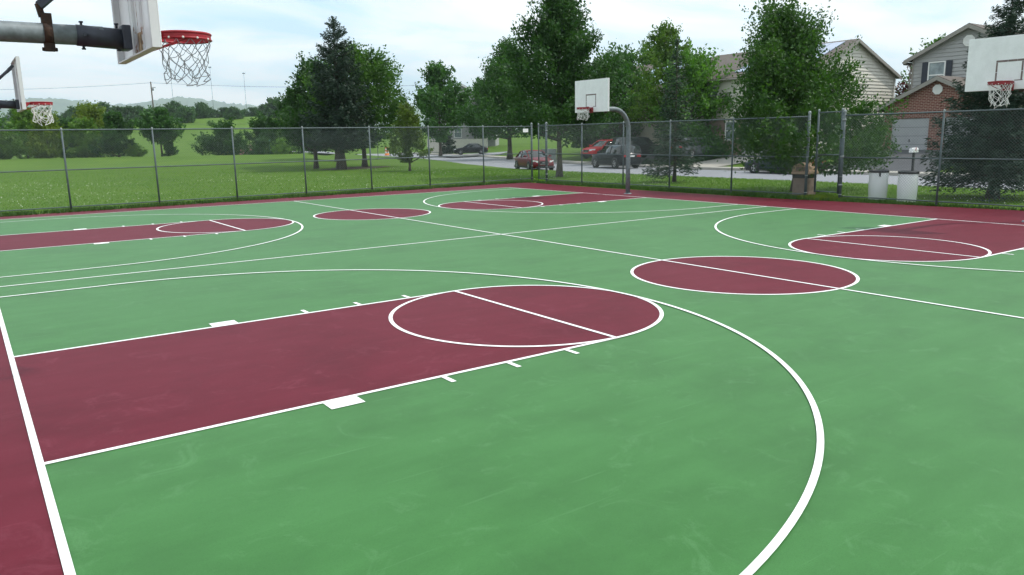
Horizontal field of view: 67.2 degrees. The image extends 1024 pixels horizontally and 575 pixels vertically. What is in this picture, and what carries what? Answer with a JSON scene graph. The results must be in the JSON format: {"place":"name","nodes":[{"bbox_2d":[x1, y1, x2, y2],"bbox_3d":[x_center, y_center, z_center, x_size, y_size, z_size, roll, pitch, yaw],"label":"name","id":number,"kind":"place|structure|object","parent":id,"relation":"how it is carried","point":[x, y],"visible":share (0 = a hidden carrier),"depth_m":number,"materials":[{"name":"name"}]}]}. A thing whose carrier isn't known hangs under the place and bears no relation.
{"place":"outdoors","nodes":[
{"label":"outdoors","id":0,"kind":"place"},
{"bbox_2d":[0,96,543,132],"bbox_3d":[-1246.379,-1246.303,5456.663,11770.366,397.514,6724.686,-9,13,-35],"label":"hills","id":1,"kind":"structure","parent":0,"point":[60,105],"depth_m":6053.84,"materials":[{"name":"green plant"}]},
{"bbox_2d":[430,152,505,156],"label":"side street","id":2,"kind":"structure","parent":0,"point":[473,154],"depth_m":102.20,"materials":[{"name":"grey asphalt"}]},
{"bbox_2d":[454,143,487,154],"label":"parked car","id":3,"kind":"object","parent":2,"relation":"on","point":[475,146],"visible":0.78,"depth_m":103.29,"materials":[{"name":"black paint"}]},
{"bbox_2d":[0,117,1023,213],"bbox_3d":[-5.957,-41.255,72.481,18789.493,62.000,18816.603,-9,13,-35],"label":"ground","id":4,"kind":"structure","parent":0,"point":[201,123],"depth_m":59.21,"materials":[{"name":"green plant"}]},
{"bbox_2d":[0,117,11,128],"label":"distant tree","id":5,"kind":"object","parent":4,"relation":"on","point":[5,123],"visible":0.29,"depth_m":330.68,"materials":[{"name":"green plant"}]},
{"bbox_2d":[2,109,13,120],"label":"distant tree","id":6,"kind":"object","parent":4,"relation":"on","point":[8,114],"visible":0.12,"depth_m":387.53,"materials":[{"name":"green plant"}]},
{"bbox_2d":[0,111,26,145],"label":"tree","id":7,"kind":"object","parent":4,"relation":"on","point":[7,127],"visible":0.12,"depth_m":102.38,"materials":[{"name":"green plant"}]},
{"bbox_2d":[0,127,29,158],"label":"field tree","id":8,"kind":"object","parent":4,"relation":"on","point":[12,148],"visible":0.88,"depth_m":98.57,"materials":[{"name":"green plant"}]},
{"bbox_2d":[4,107,46,158],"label":"tree","id":9,"kind":"object","parent":4,"relation":"on","point":[22,119],"visible":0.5,"depth_m":108.55,"materials":[{"name":"green plant"}]},
{"bbox_2d":[22,107,67,158],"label":"tree","id":10,"kind":"object","parent":4,"relation":"on","point":[57,142],"visible":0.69,"depth_m":102.82,"materials":[{"name":"green plant"}]},
{"bbox_2d":[38,106,52,114],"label":"distant tree","id":11,"kind":"object","parent":4,"relation":"on","point":[44,110],"visible":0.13,"depth_m":406.84,"materials":[{"name":"green plant"}]},
{"bbox_2d":[60,111,68,119],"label":"distant tree","id":12,"kind":"object","parent":4,"relation":"on","point":[65,114],"visible":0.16,"depth_m":435.99,"materials":[{"name":"green plant"}]},
{"bbox_2d":[57,116,78,157],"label":"tree","id":13,"kind":"object","parent":4,"relation":"on","point":[64,121],"visible":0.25,"depth_m":106.88,"materials":[{"name":"green plant"}]},
{"bbox_2d":[66,104,84,117],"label":"distant tree","id":14,"kind":"object","parent":4,"relation":"on","point":[70,111],"visible":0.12,"depth_m":367.34,"materials":[{"name":"green plant"}]},
{"bbox_2d":[59,117,101,157],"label":"tree","id":15,"kind":"object","parent":4,"relation":"on","point":[82,123],"visible":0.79,"depth_m":101.93,"materials":[{"name":"green plant"}]},
{"bbox_2d":[69,99,116,157],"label":"tree","id":16,"kind":"object","parent":4,"relation":"on","point":[88,111],"visible":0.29,"depth_m":109.72,"materials":[{"name":"green plant"}]},
{"bbox_2d":[96,101,114,119],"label":"distant tree","id":17,"kind":"object","parent":4,"relation":"on","point":[104,104],"visible":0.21,"depth_m":406.25,"materials":[{"name":"green plant"}]},
{"bbox_2d":[86,109,136,156],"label":"tree","id":18,"kind":"object","parent":4,"relation":"on","point":[113,120],"visible":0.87,"depth_m":100.64,"materials":[{"name":"green plant"}]},
{"bbox_2d":[112,105,124,112],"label":"distant tree","id":19,"kind":"object","parent":4,"relation":"on","point":[117,108],"visible":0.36,"depth_m":387.69,"materials":[{"name":"green plant"}]},
{"bbox_2d":[118,105,146,123],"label":"distant tree","id":20,"kind":"object","parent":4,"relation":"on","point":[129,112],"visible":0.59,"depth_m":339.30,"materials":[{"name":"green plant"}]},
{"bbox_2d":[122,143,148,156],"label":"bush","id":21,"kind":"object","parent":4,"relation":"on","point":[136,152],"visible":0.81,"depth_m":101.48,"materials":[{"name":"green plant"}]},
{"bbox_2d":[150,82,155,109],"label":"utility pole","id":22,"kind":"object","parent":4,"relation":"on","point":[152,88],"visible":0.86,"depth_m":290.67,"materials":[{"name":"brown wood"}]},
{"bbox_2d":[3,83,141,89],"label":"power line","id":23,"kind":"object","parent":22,"relation":"attached to","point":[69,87],"visible":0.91,"depth_m":290.36,"materials":[{"name":"grey metal"}]},
{"bbox_2d":[163,83,414,86],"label":"power line","id":24,"kind":"object","parent":22,"relation":"attached to","point":[253,86],"visible":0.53,"depth_m":298.87,"materials":[{"name":"grey metal"}]},
{"bbox_2d":[130,104,185,155],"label":"tree","id":25,"kind":"object","parent":4,"relation":"on","point":[157,118],"visible":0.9,"depth_m":101.05,"materials":[{"name":"green plant"}]},
{"bbox_2d":[160,140,178,155],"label":"bush","id":26,"kind":"object","parent":4,"relation":"on","point":[168,146],"visible":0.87,"depth_m":102.46,"materials":[{"name":"green plant"}]},
{"bbox_2d":[161,100,187,118],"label":"distant tree","id":27,"kind":"object","parent":4,"relation":"on","point":[172,106],"visible":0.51,"depth_m":386.35,"materials":[{"name":"green plant"}]},
{"bbox_2d":[171,105,197,122],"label":"distant tree","id":28,"kind":"object","parent":4,"relation":"on","point":[185,113],"visible":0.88,"depth_m":349.39,"materials":[{"name":"green plant"}]},
{"bbox_2d":[189,102,213,118],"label":"distant tree","id":29,"kind":"object","parent":4,"relation":"on","point":[202,112],"visible":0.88,"depth_m":383.38,"materials":[{"name":"green plant"}]},
{"bbox_2d":[194,102,213,117],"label":"distant tree","id":30,"kind":"object","parent":4,"relation":"on","point":[209,109],"visible":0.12,"depth_m":418.36,"materials":[{"name":"green plant"}]},
{"bbox_2d":[213,107,227,117],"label":"distant tree","id":31,"kind":"object","parent":4,"relation":"on","point":[218,113],"visible":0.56,"depth_m":417.43,"materials":[{"name":"green plant"}]},
{"bbox_2d":[190,117,253,155],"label":"field tree","id":32,"kind":"object","parent":4,"relation":"on","point":[227,123],"visible":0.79,"depth_m":108.98,"materials":[{"name":"green plant"}]},
{"bbox_2d":[222,106,244,119],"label":"distant tree","id":33,"kind":"object","parent":4,"relation":"on","point":[234,112],"visible":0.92,"depth_m":368.61,"materials":[{"name":"green plant"}]},
{"bbox_2d":[244,107,263,116],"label":"distant tree","id":34,"kind":"object","parent":4,"relation":"on","point":[253,110],"visible":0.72,"depth_m":407.71,"materials":[{"name":"green plant"}]},
{"bbox_2d":[257,104,263,116],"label":"distant tree","id":35,"kind":"object","parent":4,"relation":"on","point":[260,106],"visible":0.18,"depth_m":455.58,"materials":[{"name":"green plant"}]},
{"bbox_2d":[250,136,272,154],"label":"bush","id":36,"kind":"object","parent":4,"relation":"on","point":[259,148],"visible":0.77,"depth_m":100.79,"materials":[{"name":"green plant"}]},
{"bbox_2d":[243,110,281,154],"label":"tree","id":37,"kind":"object","parent":4,"relation":"on","point":[259,122],"visible":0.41,"depth_m":114.54,"materials":[{"name":"green plant"}]},
{"bbox_2d":[0,123,532,212],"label":"chain link fence","id":38,"kind":"object","parent":4,"relation":"on","point":[267,162],"visible":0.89,"depth_m":31.17,"materials":[{"name":"metal"}]},
{"bbox_2d":[260,97,279,117],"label":"distant tree","id":39,"kind":"object","parent":4,"relation":"on","point":[270,107],"visible":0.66,"depth_m":376.42,"materials":[{"name":"green plant"}]},
{"bbox_2d":[259,95,311,153],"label":"tree","id":40,"kind":"object","parent":4,"relation":"on","point":[270,122],"visible":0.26,"depth_m":104.54,"materials":[{"name":"green plant"}]},
{"bbox_2d":[270,137,300,153],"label":"bush","id":41,"kind":"object","parent":4,"relation":"on","point":[283,149],"visible":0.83,"depth_m":100.76,"materials":[{"name":"green plant"}]},
{"bbox_2d":[274,51,331,168],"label":"shade tree","id":42,"kind":"object","parent":4,"relation":"on","point":[296,101],"visible":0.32,"depth_m":66.58,"materials":[{"name":"green plant"}]},
{"bbox_2d":[319,166,390,169],"bbox_3d":[-13.390,-9.883,64.186,7.329,0.315,6.233,-9,13,-35],"label":"mulch bed","id":43,"kind":"object","parent":4,"relation":"on","point":[368,167],"visible":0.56,"depth_m":63.43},
{"bbox_2d":[298,15,382,169],"bbox_3d":[-13.659,-15.094,60.315,6.693,11.885,6.492,-9,13,-35],"label":"spruce tree","id":44,"kind":"object","parent":43,"relation":"on","point":[343,98],"visible":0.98,"depth_m":59.35,"materials":[{"name":"green plant"}]},
{"bbox_2d":[298,38,421,166],"bbox_3d":[-13.013,-15.274,64.365,10.735,10.655,7.899,-9,13,-35],"label":"shade tree","id":45,"kind":"object","parent":43,"relation":"on","point":[376,68],"visible":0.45,"depth_m":63.00,"materials":[{"name":"green plant"}]},
{"bbox_2d":[384,102,433,170],"bbox_3d":[-7.590,-10.877,55.796,3.535,5.128,3.469,-9,13,-35],"label":"young tree","id":46,"kind":"object","parent":4,"relation":"on","point":[408,116],"visible":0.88,"depth_m":55.46,"materials":[{"name":"green plant"}]},
{"bbox_2d":[412,59,472,155],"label":"shade tree","id":47,"kind":"object","parent":4,"relation":"on","point":[429,103],"visible":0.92,"depth_m":95.96,"materials":[{"name":"green plant"}]},
{"bbox_2d":[441,131,457,153],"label":"bush","id":48,"kind":"object","parent":4,"relation":"on","point":[449,144],"visible":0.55,"depth_m":109.97,"materials":[{"name":"green plant"}]},
{"bbox_2d":[427,139,487,151],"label":"vinyl fence","id":49,"kind":"object","parent":4,"relation":"on","point":[434,144],"visible":0.27,"depth_m":115.27,"materials":[{"name":"white plastic"}]},
{"bbox_2d":[431,84,498,152],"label":"grey house","id":50,"kind":"structure","parent":4,"relation":"on","point":[467,130],"depth_m":119.39,"materials":[{"name":"grey"}]},
{"bbox_2d":[454,126,461,137],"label":"window","id":51,"kind":"structure","parent":50,"relation":"in","point":[456,132],"depth_m":119.39,"materials":[{"name":"white glass"}]},
{"bbox_2d":[465,76,496,140],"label":"shade tree","id":52,"kind":"object","parent":4,"relation":"on","point":[477,102],"visible":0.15,"depth_m":115.84,"materials":[{"name":"green plant"}]},
{"bbox_2d":[454,31,543,158],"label":"shade tree","id":53,"kind":"object","parent":4,"relation":"on","point":[491,101],"visible":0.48,"depth_m":80.86,"materials":[{"name":"green plant"}]},
{"bbox_2d":[0,168,1010,206],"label":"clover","id":54,"kind":"object","parent":4,"relation":"on","point":[388,185],"visible":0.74,"depth_m":36.60,"materials":[{"name":"green plant"}]},
{"bbox_2d":[0,179,1023,216],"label":"weeds","id":55,"kind":"object","parent":4,"relation":"on","point":[619,186],"visible":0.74,"depth_m":29.68,"materials":[{"name":"green plant"}]},
{"bbox_2d":[0,182,1023,574],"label":"court surround","id":56,"kind":"object","parent":4,"relation":"on","point":[28,546],"visible":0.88,"depth_m":6.98,"materials":[{"name":"red paint"}]},
{"bbox_2d":[0,56,53,125],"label":"basketball hoop","id":57,"kind":"object","parent":56,"relation":"on","point":[20,104],"visible":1,"depth_m":18.55,"materials":[{"name":"metal"}]},
{"bbox_2d":[0,0,212,86],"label":"basketball hoop","id":58,"kind":"object","parent":56,"relation":"on","point":[135,33],"visible":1,"depth_m":7.01,"materials":[{"name":"metal"}]},
{"bbox_2d":[0,187,1023,574],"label":"court green","id":59,"kind":"object","parent":56,"relation":"on","point":[676,441],"visible":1,"depth_m":6.38,"materials":[{"name":"paint"}]},
{"bbox_2d":[0,193,1023,461],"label":"court key paint","id":60,"kind":"object","parent":59,"relation":"on","point":[94,397],"visible":1,"depth_m":9.12,"materials":[{"name":"red paint"}]},
{"bbox_2d":[0,187,1023,574],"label":"court lines","id":61,"kind":"object","parent":59,"relation":"on","point":[56,521],"visible":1,"depth_m":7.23,"materials":[{"name":"paint"}]},
{"bbox_2d":[156,200,1023,346],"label":"court circle lines","id":62,"kind":"object","parent":59,"relation":"on","point":[658,320],"visible":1,"depth_m":11.15,"materials":[{"name":"paint"}]},
{"bbox_2d":[575,78,631,193],"bbox_3d":[3.647,-5.626,29.389,2.579,4.460,1.751,-4,11,-13],"label":"basketball hoop","id":63,"kind":"object","parent":56,"relation":"on","point":[592,96],"visible":1,"depth_m":29.05,"materials":[{"name":"metal"}]},
{"bbox_2d":[965,34,1023,221],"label":"basketball hoop","id":64,"kind":"object","parent":56,"relation":"on","point":[995,63],"visible":1,"depth_m":17.62,"materials":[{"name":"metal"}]},
{"bbox_2d":[491,0,636,176],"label":"shade tree","id":65,"kind":"object","parent":4,"relation":"on","point":[561,44],"visible":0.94,"depth_m":42.37,"materials":[{"name":"green plant"}]},
{"bbox_2d":[528,65,624,147],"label":"shade tree","id":66,"kind":"object","parent":4,"relation":"on","point":[579,142],"visible":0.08,"depth_m":73.85,"materials":[{"name":"green plant"}]},
{"bbox_2d":[579,38,659,137],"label":"shade tree","id":67,"kind":"object","parent":4,"relation":"on","point":[628,79],"visible":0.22,"depth_m":68.62,"materials":[{"name":"green plant"}]},
{"bbox_2d":[593,57,712,145],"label":"tan house","id":68,"kind":"structure","parent":4,"relation":"on","point":[646,130],"depth_m":69.94,"materials":[{"name":"beige"}]},
{"bbox_2d":[637,36,687,65],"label":"shade tree","id":69,"kind":"object","parent":4,"relation":"on","point":[649,62],"visible":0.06,"depth_m":81.00,"materials":[{"name":"green plant"}]},
{"bbox_2d":[625,18,710,157],"bbox_3d":[12.464,-16.158,62.942,6.844,11.355,6.415,-9,13,-35],"label":"shade tree","id":70,"kind":"object","parent":4,"relation":"on","point":[663,35],"visible":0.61,"depth_m":61.82,"materials":[{"name":"green plant"}]},
{"bbox_2d":[642,35,705,181],"bbox_3d":[7.807,-8.517,37.298,3.039,7.232,3.098,-9,13,-35],"label":"spruce tree","id":71,"kind":"object","parent":4,"relation":"on","point":[673,113],"visible":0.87,"depth_m":37.23,"materials":[{"name":"green plant"}]},
{"bbox_2d":[545,111,811,195],"bbox_3d":[6.047,-5.580,32.951,0.480,3.318,15.298,-9,13,-35],"label":"chain link fence","id":72,"kind":"object","parent":4,"relation":"on","point":[731,156],"visible":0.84,"depth_m":31.85,"materials":[{"name":"metal"}]},
{"bbox_2d":[538,123,547,179],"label":"chain link gate","id":73,"kind":"structure","parent":72,"relation":"attached to","point":[543,156],"depth_m":39.49,"materials":[{"name":"metal"}]},
{"bbox_2d":[398,152,969,177],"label":"kerb","id":74,"kind":"structure","parent":4,"relation":"on","point":[867,173],"depth_m":51.92,"materials":[{"name":"concrete"}]},
{"bbox_2d":[642,40,737,139],"bbox_3d":[14.139,-14.661,60.702,7.176,9.154,6.930,-2,11,-5],"label":"shade tree","id":75,"kind":"object","parent":4,"relation":"on","point":[698,71],"visible":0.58,"depth_m":59.15,"materials":[{"name":"green plant"}]},
{"bbox_2d":[672,137,720,157],"bbox_3d":[14.147,-10.725,59.175,4.234,1.569,2.080,-7,13,-30],"label":"parked car","id":76,"kind":"object","parent":4,"relation":"on","point":[698,150],"visible":0.28,"depth_m":58.10,"materials":[{"name":"silver metal"}]},
{"bbox_2d":[694,129,733,159],"bbox_3d":[15.114,-10.949,58.945,3.462,2.528,2.634,-3,11,-8],"label":"bush","id":77,"kind":"object","parent":4,"relation":"on","point":[720,140],"visible":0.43,"depth_m":58.60,"materials":[{"name":"green plant"}]},
{"bbox_2d":[668,38,901,154],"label":"cream house","id":78,"kind":"structure","parent":4,"relation":"on","point":[883,75],"depth_m":58.70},
{"bbox_2d":[709,86,718,104],"bbox_3d":[15.657,-14.943,60.183,0.066,1.500,1.100,-9,13,-35],"label":"window","id":79,"kind":"structure","parent":78,"relation":"in","point":[715,87],"depth_m":59.95,"materials":[{"name":"white glass"}]},
{"bbox_2d":[725,121,735,139],"bbox_3d":[16.811,-12.059,59.269,0.066,1.450,1.050,-9,13,-35],"label":"window","id":80,"kind":"structure","parent":78,"relation":"in","point":[727,128],"depth_m":59.47,"materials":[{"name":"white glass"}]},
{"bbox_2d":[679,0,908,190],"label":"maple tree","id":81,"kind":"object","parent":4,"relation":"on","point":[788,78],"visible":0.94,"depth_m":29.28,"materials":[{"name":"green plant"}]},
{"bbox_2d":[791,162,818,194],"bbox_3d":[10.688,-3.955,28.141,0.720,1.217,0.720,-11,15,-42],"label":"litter bin","id":82,"kind":"object","parent":4,"relation":"on","point":[810,186],"visible":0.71,"depth_m":27.93,"materials":[{"name":"brown"}]},
{"bbox_2d":[798,193,847,200],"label":"yellow weeds","id":83,"kind":"object","parent":4,"relation":"on","point":[815,195],"visible":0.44,"depth_m":26.68,"materials":[{"name":"green plant"}]},
{"bbox_2d":[868,169,888,199],"bbox_3d":[12.460,-3.501,26.225,0.636,1.000,0.636,-9,13,-35],"label":"litter barrel","id":84,"kind":"object","parent":4,"relation":"on","point":[878,181],"visible":0.76,"depth_m":26.00,"materials":[{"name":"white plastic"}]},
{"bbox_2d":[895,66,911,96],"bbox_3d":[32.614,-14.596,61.584,5.925,6.438,4.640,1,11,10],"label":"shade tree","id":85,"kind":"object","parent":4,"relation":"on","point":[900,90],"visible":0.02,"depth_m":61.04,"materials":[{"name":"green plant"}]},
{"bbox_2d":[897,171,919,201],"bbox_3d":[12.918,-3.302,25.170,0.636,1.000,0.636,-9,13,-35],"label":"litter barrel","id":86,"kind":"object","parent":4,"relation":"on","point":[909,185],"visible":0.7,"depth_m":24.94,"materials":[{"name":"white plastic"}]},
{"bbox_2d":[909,147,918,170],"bbox_3d":[21.500,-6.717,41.321,0.580,1.600,0.235,-9,13,-35],"label":"mailbox","id":87,"kind":"object","parent":4,"relation":"on","point":[912,150],"visible":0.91,"depth_m":41.23,"materials":[{"name":"white plastic"}]},
{"bbox_2d":[900,33,945,84],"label":"shade tree","id":88,"kind":"object","parent":4,"relation":"on","point":[934,41],"visible":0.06,"depth_m":69.54,"materials":[{"name":"green plant"}]},
{"bbox_2d":[838,108,1023,208],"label":"chain link fence","id":89,"kind":"object","parent":4,"relation":"on","point":[943,112],"visible":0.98,"depth_m":23.54,"materials":[{"name":"metal"}]},
{"bbox_2d":[814,108,846,193],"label":"chain link gate","id":90,"kind":"structure","parent":89,"relation":"attached to","point":[834,154],"depth_m":26.44,"materials":[{"name":"metal"}]},
{"bbox_2d":[876,23,1023,149],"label":"brick garage house","id":91,"kind":"structure","parent":4,"relation":"on","point":[937,68],"depth_m":52.17,"materials":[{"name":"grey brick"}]},
{"bbox_2d":[890,118,928,149],"bbox_3d":[26.811,-10.263,51.954,0.070,2.390,2.660,-9,13,-35],"label":"garage door","id":92,"kind":"structure","parent":91,"relation":"in","point":[917,128],"depth_m":51.85,"materials":[{"name":"white plastic"}]},
{"bbox_2d":[927,61,945,79],"bbox_3d":[29.966,-15.013,54.431,0.066,1.850,1.200,-9,13,-35],"label":"window","id":93,"kind":"structure","parent":91,"relation":"in","point":[936,68],"depth_m":54.38,"materials":[{"name":"white glass"}]},
{"bbox_2d":[943,116,974,149],"bbox_3d":[28.854,-9.749,49.141,0.060,2.390,2.630,-9,13,-35],"label":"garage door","id":94,"kind":"structure","parent":91,"relation":"in","point":[974,116],"depth_m":49.80,"materials":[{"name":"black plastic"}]},
{"bbox_2d":[919,0,1023,201],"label":"spruce tree","id":95,"kind":"object","parent":4,"relation":"on","point":[1008,26],"visible":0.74,"depth_m":25.16,"materials":[{"name":"green plant"}]},
{"bbox_2d":[0,0,1023,105],"label":"sky","id":96,"kind":"structure","parent":0,"point":[261,40],"materials":[{"name":"white"}]},
{"bbox_2d":[587,155,686,163],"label":"driveway","id":97,"kind":"structure","parent":0,"point":[646,157],"depth_m":63.87,"materials":[{"name":"concrete"}]},
{"bbox_2d":[583,139,611,158],"bbox_3d":[7.793,-11.720,65.250,4.234,1.569,2.080,-9,14,-36],"label":"parked car","id":98,"kind":"object","parent":97,"relation":"on","point":[601,146],"visible":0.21,"depth_m":64.35,"materials":[{"name":"red paint"}]},
{"bbox_2d":[611,137,663,157],"bbox_3d":[10.269,-11.323,62.498,4.594,1.778,2.160,-8,13,-33],"label":"parked car","id":99,"kind":"object","parent":97,"relation":"on","point":[618,141],"visible":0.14,"depth_m":61.60,"materials":[{"name":"black paint"}]},
{"bbox_2d":[292,151,1023,189],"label":"road","id":100,"kind":"structure","parent":0,"point":[705,173],"depth_m":49.50,"materials":[{"name":"grey asphalt"}]},
{"bbox_2d":[514,150,554,169],"bbox_3d":[1.606,-9.348,56.583,2.120,1.499,4.634,-4,12,-17],"label":"parked car","id":101,"kind":"object","parent":100,"relation":"on","point":[528,160],"visible":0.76,"depth_m":55.62,"materials":[{"name":"red paint"}]},
{"bbox_2d":[541,149,556,161],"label":"utility cabinet","id":102,"kind":"object","parent":100,"relation":"on","point":[552,155],"visible":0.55,"depth_m":67.76,"materials":[{"name":"white metal"}]},
{"bbox_2d":[591,144,641,168],"bbox_3d":[7.681,-9.729,57.300,2.160,1.778,4.594,-6,12,-24],"label":"parked car","id":103,"kind":"object","parent":100,"relation":"on","point":[609,159],"visible":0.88,"depth_m":55.84,"materials":[{"name":"black paint"}]},
{"bbox_2d":[744,150,825,172],"bbox_3d":[16.096,-7.476,45.707,2.120,1.499,4.634,-9,13,-35],"label":"parked car","id":104,"kind":"object","parent":100,"relation":"on","point":[751,168],"visible":0.19,"depth_m":46.06,"materials":[{"name":"grey paint"}]},
{"bbox_2d":[412,152,967,173],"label":"pavement","id":105,"kind":"structure","parent":0,"point":[660,165],"depth_m":53.79,"materials":[{"name":"concrete"}]},
{"bbox_2d":[682,155,758,165],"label":"driveway","id":106,"kind":"structure","parent":0,"point":[712,162],"depth_m":56.73,"materials":[{"name":"concrete"}]},
{"bbox_2d":[832,150,950,171],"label":"driveway","id":107,"kind":"structure","parent":0,"point":[901,162],"depth_m":46.56,"materials":[{"name":"concrete"}]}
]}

